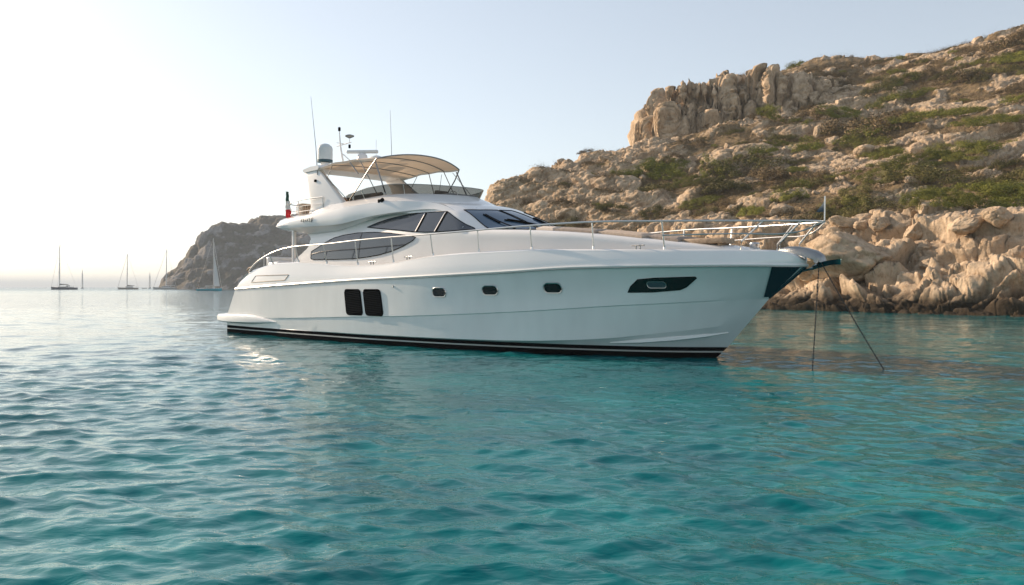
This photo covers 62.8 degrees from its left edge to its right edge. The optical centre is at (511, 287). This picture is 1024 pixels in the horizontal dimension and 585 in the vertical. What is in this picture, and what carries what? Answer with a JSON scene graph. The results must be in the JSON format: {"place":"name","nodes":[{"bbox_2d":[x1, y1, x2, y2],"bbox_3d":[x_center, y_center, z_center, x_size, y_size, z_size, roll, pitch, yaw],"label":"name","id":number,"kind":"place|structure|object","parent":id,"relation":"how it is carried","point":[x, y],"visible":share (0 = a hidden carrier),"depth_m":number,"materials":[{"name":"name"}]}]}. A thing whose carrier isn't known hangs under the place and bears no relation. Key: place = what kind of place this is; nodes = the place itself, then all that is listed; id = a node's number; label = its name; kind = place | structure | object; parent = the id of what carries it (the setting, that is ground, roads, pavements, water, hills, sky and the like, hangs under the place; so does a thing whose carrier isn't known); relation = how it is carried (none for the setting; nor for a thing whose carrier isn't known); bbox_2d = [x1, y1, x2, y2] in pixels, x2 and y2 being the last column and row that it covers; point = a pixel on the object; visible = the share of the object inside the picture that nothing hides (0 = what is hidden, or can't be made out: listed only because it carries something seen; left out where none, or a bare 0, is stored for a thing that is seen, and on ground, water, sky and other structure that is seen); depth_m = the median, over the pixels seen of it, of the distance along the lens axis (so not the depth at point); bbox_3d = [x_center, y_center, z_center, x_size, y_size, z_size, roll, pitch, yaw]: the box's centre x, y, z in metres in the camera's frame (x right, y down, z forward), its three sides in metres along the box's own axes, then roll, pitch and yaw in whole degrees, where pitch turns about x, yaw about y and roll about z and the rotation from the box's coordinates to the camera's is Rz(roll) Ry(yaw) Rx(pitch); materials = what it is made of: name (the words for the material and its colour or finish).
{"place":"outdoors","nodes":[
{"label":"outdoors","id":0,"kind":"place"},
{"bbox_2d":[159,214,310,289],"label":"headland","id":1,"kind":"structure","parent":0,"point":[241,248],"depth_m":646.76,"materials":[{"name":"grey stone"}]},
{"bbox_2d":[0,287,1023,584],"bbox_3d":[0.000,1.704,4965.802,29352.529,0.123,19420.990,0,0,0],"label":"sea","id":2,"kind":"structure","parent":0,"point":[148,435],"depth_m":8.48,"materials":[{"name":"liquid"}]},
{"bbox_2d":[51,245,77,289],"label":"sailboat","id":3,"kind":"object","parent":2,"relation":"on","point":[64,288],"visible":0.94,"depth_m":559.58,"materials":[{"name":"white"}]},
{"bbox_2d":[118,254,138,288],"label":"sailboat","id":4,"kind":"object","parent":2,"relation":"on","point":[127,286],"visible":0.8,"depth_m":619.04,"materials":[{"name":"beige"}]},
{"bbox_2d":[153,249,176,289],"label":"sailboat","id":5,"kind":"object","parent":2,"relation":"on","point":[167,287],"visible":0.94,"depth_m":598.17,"materials":[{"name":"grey"}]},
{"bbox_2d":[196,238,221,290],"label":"sailboat","id":6,"kind":"object","parent":2,"relation":"on","point":[215,278],"visible":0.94,"depth_m":371.94,"materials":[{"name":"white"}]},
{"bbox_2d":[217,101,826,357],"bbox_3d":[-1.298,-1.976,26.151,22.632,9.251,6.028,0,0,44],"label":"motor yacht","id":7,"kind":"object","parent":2,"relation":"on","point":[396,260],"visible":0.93,"depth_m":22.48,"materials":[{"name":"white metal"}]},
{"bbox_2d":[285,192,290,217],"bbox_3d":[-7.964,-2.915,29.812,0.295,1.071,0.086,0,0,44],"label":"ensign flag","id":8,"kind":"object","parent":7,"relation":"attached to","point":[287,210],"visible":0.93,"depth_m":29.81,"materials":[{"name":"multicoloured fabric"}]},
{"bbox_2d":[297,203,310,214],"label":"folded chairs","id":9,"kind":"object","parent":7,"relation":"on","point":[303,208],"visible":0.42,"depth_m":29.70,"materials":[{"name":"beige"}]},
{"bbox_2d":[310,232,415,259],"bbox_3d":[-4.817,-1.315,26.474,5.443,0.849,0.196,0,0,44],"label":"saloon window","id":10,"kind":"structure","parent":7,"relation":"in","point":[365,248],"depth_m":26.41,"materials":[{"name":"black glass"}]},
{"bbox_2d":[368,211,474,232],"bbox_3d":[-2.799,-1.895,24.877,4.725,0.638,0.374,0,0,44],"label":"wheelhouse window","id":11,"kind":"structure","parent":7,"relation":"in","point":[437,221],"depth_m":24.58,"materials":[{"name":"black glass"}]},
{"bbox_2d":[555,227,609,232],"bbox_3d":[2.328,-1.503,22.615,1.340,0.240,2.050,0,0,44],"label":"sun pad","id":12,"kind":"object","parent":7,"relation":"on","point":[588,230],"visible":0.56,"depth_m":21.86,"materials":[{"name":"brown fabric"}]},
{"bbox_2d":[598,230,657,237],"bbox_3d":[3.352,-1.349,21.660,1.340,0.284,1.900,0,0,44],"label":"sun pad","id":13,"kind":"object","parent":7,"relation":"on","point":[631,233],"visible":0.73,"depth_m":20.97,"materials":[{"name":"beige fabric"}]},
{"bbox_2d":[628,277,696,292],"bbox_3d":[3.477,-0.060,19.487,1.667,0.387,0.189,0,0,23],"label":"hull window","id":14,"kind":"structure","parent":7,"relation":"in","point":[648,285],"depth_m":19.49,"materials":[{"name":"black glass"}]},
{"bbox_2d":[648,234,696,240],"bbox_3d":[4.179,-1.210,20.862,0.840,0.236,1.500,0,0,44],"label":"sun pad","id":15,"kind":"object","parent":7,"relation":"on","point":[670,238],"visible":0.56,"depth_m":20.35,"materials":[{"name":"brown fabric"}]},
{"bbox_2d":[682,237,734,245],"bbox_3d":[4.669,-0.988,19.972,1.100,0.335,0.600,0,0,44],"label":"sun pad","id":16,"kind":"object","parent":7,"relation":"on","point":[719,241],"visible":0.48,"depth_m":19.67,"materials":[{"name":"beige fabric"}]},
{"bbox_2d":[812,266,818,369],"bbox_3d":[6.381,0.875,17.645,0.031,2.866,1.670,0,0,26],"label":"anchor chain","id":17,"kind":"object","parent":7,"relation":"hanging from","point":[815,317],"visible":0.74,"depth_m":17.78,"materials":[{"name":"grey metal"}]},
{"bbox_2d":[802,259,840,271],"bbox_3d":[6.728,-0.459,18.401,0.994,0.293,0.320,0,0,44],"label":"anchor","id":18,"kind":"object","parent":7,"relation":"hanging from","point":[829,262],"visible":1,"depth_m":18.24,"materials":[{"name":"grey metal"}]},
{"bbox_2d":[822,264,883,369],"bbox_3d":[7.324,0.876,17.606,0.028,2.866,1.836,0,0,-39],"label":"anchor chain","id":19,"kind":"object","parent":7,"relation":"hanging from","point":[852,317],"visible":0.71,"depth_m":17.73,"materials":[{"name":"grey metal"}]},
{"bbox_2d":[0,0,1023,286],"label":"sky","id":20,"kind":"structure","parent":0,"point":[134,128],"materials":[{"name":"white"}]},
{"bbox_2d":[485,24,1023,316],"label":"hillside","id":21,"kind":"structure","parent":0,"point":[983,263],"depth_m":98.20,"materials":[{"name":"stone"}]},
{"bbox_2d":[554,215,578,227],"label":"shrub","id":22,"kind":"object","parent":21,"relation":"on","point":[570,219],"visible":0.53,"depth_m":103.01,"materials":[{"name":"green plant"}]},
{"bbox_2d":[593,201,629,210],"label":"shrub","id":23,"kind":"object","parent":21,"relation":"on","point":[604,206],"visible":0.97,"depth_m":100.20,"materials":[{"name":"green plant"}]},
{"bbox_2d":[624,159,678,177],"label":"shrub","id":24,"kind":"object","parent":21,"relation":"on","point":[660,164],"visible":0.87,"depth_m":112.50,"materials":[{"name":"green plant"}]},
{"bbox_2d":[638,203,670,219],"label":"shrub","id":25,"kind":"object","parent":21,"relation":"on","point":[654,210],"visible":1,"depth_m":95.41,"materials":[{"name":"green plant"}]},
{"bbox_2d":[635,180,683,191],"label":"shrub","id":26,"kind":"object","parent":21,"relation":"on","point":[649,187],"visible":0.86,"depth_m":102.78,"materials":[{"name":"green plant"}]},
{"bbox_2d":[630,155,690,173],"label":"shrub","id":27,"kind":"object","parent":21,"relation":"on","point":[654,160],"visible":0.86,"depth_m":113.99,"materials":[{"name":"green plant"}]},
{"bbox_2d":[651,169,686,179],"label":"shrub","id":28,"kind":"object","parent":21,"relation":"on","point":[669,174],"visible":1,"depth_m":109.75,"materials":[{"name":"green plant"}]},
{"bbox_2d":[661,151,686,163],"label":"shrub","id":29,"kind":"object","parent":21,"relation":"on","point":[673,153],"visible":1,"depth_m":114.59,"materials":[{"name":"green plant"}]},
{"bbox_2d":[661,161,688,172],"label":"shrub","id":30,"kind":"object","parent":21,"relation":"on","point":[673,167],"visible":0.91,"depth_m":111.69,"materials":[{"name":"green plant"}]},
{"bbox_2d":[664,173,706,188],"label":"shrub","id":31,"kind":"object","parent":21,"relation":"on","point":[692,176],"visible":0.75,"depth_m":104.56,"materials":[{"name":"green plant"}]},
{"bbox_2d":[677,201,703,210],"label":"shrub","id":32,"kind":"object","parent":21,"relation":"on","point":[692,206],"visible":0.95,"depth_m":94.15,"materials":[{"name":"green plant"}]},
{"bbox_2d":[676,137,709,146],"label":"shrub","id":33,"kind":"object","parent":21,"relation":"on","point":[698,141],"visible":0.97,"depth_m":122.11,"materials":[{"name":"green plant"}]},
{"bbox_2d":[679,194,727,204],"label":"shrub","id":34,"kind":"object","parent":21,"relation":"on","point":[701,199],"visible":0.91,"depth_m":95.29,"materials":[{"name":"green plant"}]},
{"bbox_2d":[700,153,733,178],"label":"shrub","id":35,"kind":"object","parent":21,"relation":"on","point":[704,171],"visible":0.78,"depth_m":103.42,"materials":[{"name":"green plant"}]},
{"bbox_2d":[701,176,758,193],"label":"shrub","id":36,"kind":"object","parent":21,"relation":"on","point":[722,184],"visible":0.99,"depth_m":94.93,"materials":[{"name":"green plant"}]},
{"bbox_2d":[735,205,764,217],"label":"shrub","id":37,"kind":"object","parent":21,"relation":"on","point":[757,210],"visible":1,"depth_m":81.24,"materials":[{"name":"green plant"}]},
{"bbox_2d":[707,153,795,177],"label":"shrub","id":38,"kind":"object","parent":21,"relation":"on","point":[761,162],"visible":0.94,"depth_m":101.62,"materials":[{"name":"green plant"}]},
{"bbox_2d":[745,144,778,155],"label":"shrub","id":39,"kind":"object","parent":21,"relation":"on","point":[759,150],"visible":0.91,"depth_m":104.64,"materials":[{"name":"green plant"}]},
{"bbox_2d":[737,163,788,181],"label":"shrub","id":40,"kind":"object","parent":21,"relation":"on","point":[763,173],"visible":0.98,"depth_m":95.86,"materials":[{"name":"green plant"}]},
{"bbox_2d":[517,25,1023,230],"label":"dry scrub","id":41,"kind":"object","parent":21,"relation":"on","point":[797,140],"visible":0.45,"depth_m":109.79,"materials":[{"name":"green plant"}]},
{"bbox_2d":[757,108,786,122],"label":"shrub","id":42,"kind":"object","parent":21,"relation":"on","point":[770,115],"visible":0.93,"depth_m":123.42,"materials":[{"name":"green plant"}]},
{"bbox_2d":[763,138,791,145],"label":"shrub","id":43,"kind":"object","parent":21,"relation":"on","point":[783,142],"visible":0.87,"depth_m":112.13,"materials":[{"name":"green plant"}]},
{"bbox_2d":[764,131,796,140],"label":"shrub","id":44,"kind":"object","parent":21,"relation":"on","point":[781,136],"visible":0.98,"depth_m":114.45,"materials":[{"name":"green plant"}]},
{"bbox_2d":[769,203,794,215],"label":"boulder","id":45,"kind":"object","parent":21,"relation":"on","point":[777,207],"visible":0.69,"depth_m":79.67,"materials":[{"name":"stone"}]},
{"bbox_2d":[766,208,800,217],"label":"shrub","id":46,"kind":"object","parent":21,"relation":"on","point":[787,213],"visible":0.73,"depth_m":79.01,"materials":[{"name":"green plant"}]},
{"bbox_2d":[770,192,797,203],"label":"boulder","id":47,"kind":"object","parent":21,"relation":"on","point":[777,197],"visible":0.53,"depth_m":85.67,"materials":[{"name":"stone"}]},
{"bbox_2d":[769,186,809,203],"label":"shrub","id":48,"kind":"object","parent":21,"relation":"on","point":[789,196],"visible":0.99,"depth_m":84.77,"materials":[{"name":"green plant"}]},
{"bbox_2d":[777,165,811,172],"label":"shrub","id":49,"kind":"object","parent":21,"relation":"on","point":[794,169],"visible":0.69,"depth_m":95.72,"materials":[{"name":"green plant"}]},
{"bbox_2d":[784,176,818,187],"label":"shrub","id":50,"kind":"object","parent":21,"relation":"on","point":[797,181],"visible":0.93,"depth_m":88.53,"materials":[{"name":"green plant"}]},
{"bbox_2d":[788,139,825,152],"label":"shrub","id":51,"kind":"object","parent":21,"relation":"on","point":[816,145],"visible":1,"depth_m":105.82,"materials":[{"name":"green plant"}]},
{"bbox_2d":[790,168,832,180],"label":"shrub","id":52,"kind":"object","parent":21,"relation":"on","point":[815,174],"visible":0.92,"depth_m":91.73,"materials":[{"name":"green plant"}]},
{"bbox_2d":[784,104,839,120],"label":"shrub","id":53,"kind":"object","parent":21,"relation":"on","point":[803,113],"visible":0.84,"depth_m":119.13,"materials":[{"name":"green plant"}]},
{"bbox_2d":[813,124,825,137],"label":"boulder","id":54,"kind":"object","parent":21,"relation":"on","point":[817,130],"visible":0.43,"depth_m":114.00,"materials":[{"name":"stone"}]},
{"bbox_2d":[791,206,853,222],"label":"shrub","id":55,"kind":"object","parent":21,"relation":"on","point":[829,213],"visible":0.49,"depth_m":74.49,"materials":[{"name":"green plant"}]},
{"bbox_2d":[811,200,846,213],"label":"shrub","id":56,"kind":"object","parent":21,"relation":"on","point":[836,203],"visible":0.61,"depth_m":76.64,"materials":[{"name":"green plant"}]},
{"bbox_2d":[814,104,864,118],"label":"shrub","id":57,"kind":"object","parent":21,"relation":"on","point":[847,109],"visible":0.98,"depth_m":116.80,"materials":[{"name":"green plant"}]},
{"bbox_2d":[828,215,858,227],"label":"boulder","id":58,"kind":"object","parent":21,"relation":"on","point":[840,221],"visible":0.81,"depth_m":68.25,"materials":[{"name":"stone"}]},
{"bbox_2d":[817,194,872,215],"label":"shrub","id":59,"kind":"object","parent":21,"relation":"on","point":[846,200],"visible":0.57,"depth_m":75.93,"materials":[{"name":"green plant"}]},
{"bbox_2d":[797,231,895,282],"bbox_3d":[24.791,-2.249,63.044,5.376,4.066,7.815,1,-1,-34],"label":"boulder","id":60,"kind":"object","parent":21,"relation":"on","point":[858,256],"visible":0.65,"depth_m":61.17,"materials":[{"name":"stone"}]},
{"bbox_2d":[830,135,864,144],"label":"shrub","id":61,"kind":"object","parent":21,"relation":"on","point":[850,139],"visible":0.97,"depth_m":105.30,"materials":[{"name":"green plant"}]},
{"bbox_2d":[842,207,862,216],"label":"shrub","id":62,"kind":"object","parent":21,"relation":"on","point":[849,212],"visible":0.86,"depth_m":71.97,"materials":[{"name":"green plant"}]},
{"bbox_2d":[833,182,873,205],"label":"shrub","id":63,"kind":"object","parent":21,"relation":"on","point":[841,192],"visible":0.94,"depth_m":76.42,"materials":[{"name":"green plant"}]},
{"bbox_2d":[853,220,867,230],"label":"boulder","id":64,"kind":"object","parent":21,"relation":"on","point":[861,225],"visible":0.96,"depth_m":67.10,"materials":[{"name":"stone"}]},
{"bbox_2d":[818,110,908,137],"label":"shrub","id":65,"kind":"object","parent":21,"relation":"on","point":[852,126],"visible":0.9,"depth_m":107.53,"materials":[{"name":"green plant"}]},
{"bbox_2d":[853,144,875,155],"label":"boulder","id":66,"kind":"object","parent":21,"relation":"on","point":[861,149],"visible":0.66,"depth_m":97.64,"materials":[{"name":"stone"}]},
{"bbox_2d":[843,196,898,212],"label":"shrub","id":67,"kind":"object","parent":21,"relation":"on","point":[869,203],"visible":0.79,"depth_m":73.73,"materials":[{"name":"green plant"}]},
{"bbox_2d":[854,124,888,135],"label":"shrub","id":68,"kind":"object","parent":21,"relation":"on","point":[878,130],"visible":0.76,"depth_m":104.68,"materials":[{"name":"green plant"}]},
{"bbox_2d":[853,134,892,147],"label":"shrub","id":69,"kind":"object","parent":21,"relation":"on","point":[880,138],"visible":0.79,"depth_m":99.47,"materials":[{"name":"green plant"}]},
{"bbox_2d":[868,216,890,231],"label":"boulder","id":70,"kind":"object","parent":21,"relation":"on","point":[877,223],"visible":0.97,"depth_m":65.36,"materials":[{"name":"stone"}]},
{"bbox_2d":[858,80,901,97],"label":"shrub","id":71,"kind":"object","parent":21,"relation":"on","point":[866,92],"visible":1,"depth_m":121.51,"materials":[{"name":"green plant"}]},
{"bbox_2d":[855,146,904,156],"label":"shrub","id":72,"kind":"object","parent":21,"relation":"on","point":[873,154],"visible":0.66,"depth_m":95.41,"materials":[{"name":"green plant"}]},
{"bbox_2d":[850,161,913,183],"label":"shrub","id":73,"kind":"object","parent":21,"relation":"on","point":[870,165],"visible":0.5,"depth_m":83.40,"materials":[{"name":"green plant"}]},
{"bbox_2d":[869,148,906,159],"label":"shrub","id":74,"kind":"object","parent":21,"relation":"on","point":[877,156],"visible":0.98,"depth_m":93.21,"materials":[{"name":"green plant"}]},
{"bbox_2d":[877,91,906,103],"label":"shrub","id":75,"kind":"object","parent":21,"relation":"on","point":[892,97],"visible":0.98,"depth_m":118.86,"materials":[{"name":"green plant"}]},
{"bbox_2d":[893,87,925,98],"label":"shrub","id":76,"kind":"object","parent":21,"relation":"on","point":[920,92],"visible":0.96,"depth_m":117.21,"materials":[{"name":"green plant"}]},
{"bbox_2d":[893,70,926,83],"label":"shrub","id":77,"kind":"object","parent":21,"relation":"on","point":[900,80],"visible":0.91,"depth_m":126.34,"materials":[{"name":"green plant"}]},
{"bbox_2d":[903,221,922,240],"bbox_3d":[30.592,-4.146,63.660,1.775,1.329,2.001,-19,-26,-29],"label":"boulder","id":78,"kind":"object","parent":21,"relation":"on","point":[914,232],"visible":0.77,"depth_m":63.15,"materials":[{"name":"stone"}]},
{"bbox_2d":[881,163,955,180],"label":"shrub","id":79,"kind":"object","parent":21,"relation":"on","point":[890,175],"visible":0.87,"depth_m":76.38,"materials":[{"name":"green plant"}]},
{"bbox_2d":[875,148,965,172],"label":"shrub","id":80,"kind":"object","parent":21,"relation":"on","point":[906,157],"visible":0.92,"depth_m":80.84,"materials":[{"name":"green plant"}]},
{"bbox_2d":[901,66,941,79],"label":"shrub","id":81,"kind":"object","parent":21,"relation":"on","point":[930,71],"visible":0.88,"depth_m":125.63,"materials":[{"name":"green plant"}]},
{"bbox_2d":[884,105,994,123],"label":"shrub","id":82,"kind":"object","parent":21,"relation":"on","point":[956,111],"visible":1,"depth_m":101.74,"materials":[{"name":"green plant"}]},
{"bbox_2d":[898,185,985,210],"bbox_3d":[33.135,-7.087,65.007,6.453,0.949,4.136,10,33,39],"label":"shrub","id":83,"kind":"object","parent":21,"relation":"on","point":[956,192],"visible":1,"depth_m":64.59,"materials":[{"name":"green plant"}]},
{"bbox_2d":[909,169,981,185],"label":"shrub","id":84,"kind":"object","parent":21,"relation":"on","point":[930,178],"visible":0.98,"depth_m":73.98,"materials":[{"name":"green plant"}]},
{"bbox_2d":[921,140,992,161],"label":"shrub","id":85,"kind":"object","parent":21,"relation":"on","point":[959,154],"visible":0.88,"depth_m":79.27,"materials":[{"name":"green plant"}]},
{"bbox_2d":[929,67,986,86],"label":"shrub","id":86,"kind":"object","parent":21,"relation":"on","point":[965,75],"visible":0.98,"depth_m":117.37,"materials":[{"name":"green plant"}]},
{"bbox_2d":[896,177,1023,208],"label":"shrub","id":87,"kind":"object","parent":21,"relation":"on","point":[1000,187],"visible":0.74,"depth_m":64.94,"materials":[{"name":"green plant"}]},
{"bbox_2d":[948,216,984,234],"bbox_3d":[32.330,-4.448,59.481,2.304,1.381,2.782,-11,2,45],"label":"boulder","id":88,"kind":"object","parent":21,"relation":"on","point":[963,225],"visible":1,"depth_m":58.71,"materials":[{"name":"stone"}]},
{"bbox_2d":[964,73,990,83],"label":"shrub","id":89,"kind":"object","parent":21,"relation":"on","point":[985,76],"visible":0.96,"depth_m":115.18,"materials":[{"name":"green plant"}]},
{"bbox_2d":[961,138,1003,151],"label":"shrub","id":90,"kind":"object","parent":21,"relation":"on","point":[993,146],"visible":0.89,"depth_m":78.88,"materials":[{"name":"green plant"}]},
{"bbox_2d":[946,112,1023,126],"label":"shrub","id":91,"kind":"object","parent":21,"relation":"on","point":[999,118],"visible":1,"depth_m":89.68,"materials":[{"name":"green plant"}]},
{"bbox_2d":[963,178,1023,196],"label":"shrub","id":92,"kind":"object","parent":21,"relation":"on","point":[992,181],"visible":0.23,"depth_m":67.70,"materials":[{"name":"green plant"}]},
{"bbox_2d":[981,206,1013,228],"bbox_3d":[33.507,-4.811,57.896,1.954,1.658,1.965,0,0,2],"label":"boulder","id":93,"kind":"object","parent":21,"relation":"on","point":[998,217],"visible":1,"depth_m":57.28,"materials":[{"name":"stone"}]},
{"bbox_2d":[971,173,1023,183],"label":"shrub","id":94,"kind":"object","parent":21,"relation":"on","point":[1001,177],"visible":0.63,"depth_m":70.74,"materials":[{"name":"green plant"}]},
{"bbox_2d":[975,25,1023,54],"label":"shrub","id":95,"kind":"object","parent":21,"relation":"on","point":[1009,41],"visible":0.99,"depth_m":121.44,"materials":[{"name":"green plant"}]},
{"bbox_2d":[979,63,1021,73],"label":"shrub","id":96,"kind":"object","parent":21,"relation":"on","point":[994,68],"visible":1,"depth_m":114.40,"materials":[{"name":"green plant"}]},
{"bbox_2d":[981,50,1023,63],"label":"shrub","id":97,"kind":"object","parent":21,"relation":"on","point":[1020,58],"visible":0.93,"depth_m":117.29,"materials":[{"name":"green plant"}]},
{"bbox_2d":[987,84,1023,97],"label":"shrub","id":98,"kind":"object","parent":21,"relation":"on","point":[1011,89],"visible":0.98,"depth_m":105.40,"materials":[{"name":"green plant"}]},
{"bbox_2d":[988,158,1023,169],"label":"shrub","id":99,"kind":"object","parent":21,"relation":"on","point":[1009,163],"visible":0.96,"depth_m":74.84,"materials":[{"name":"green plant"}]},
{"bbox_2d":[997,120,1016,131],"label":"boulder","id":100,"kind":"object","parent":21,"relation":"on","point":[1002,126],"visible":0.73,"depth_m":88.85,"materials":[{"name":"stone"}]},
{"bbox_2d":[998,93,1023,104],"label":"shrub","id":101,"kind":"object","parent":21,"relation":"on","point":[1010,98],"visible":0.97,"depth_m":97.80,"materials":[{"name":"green plant"}]},
{"bbox_2d":[1006,167,1023,180],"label":"shrub","id":102,"kind":"object","parent":21,"relation":"on","point":[1014,173],"visible":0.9,"depth_m":70.63,"materials":[{"name":"green plant"}]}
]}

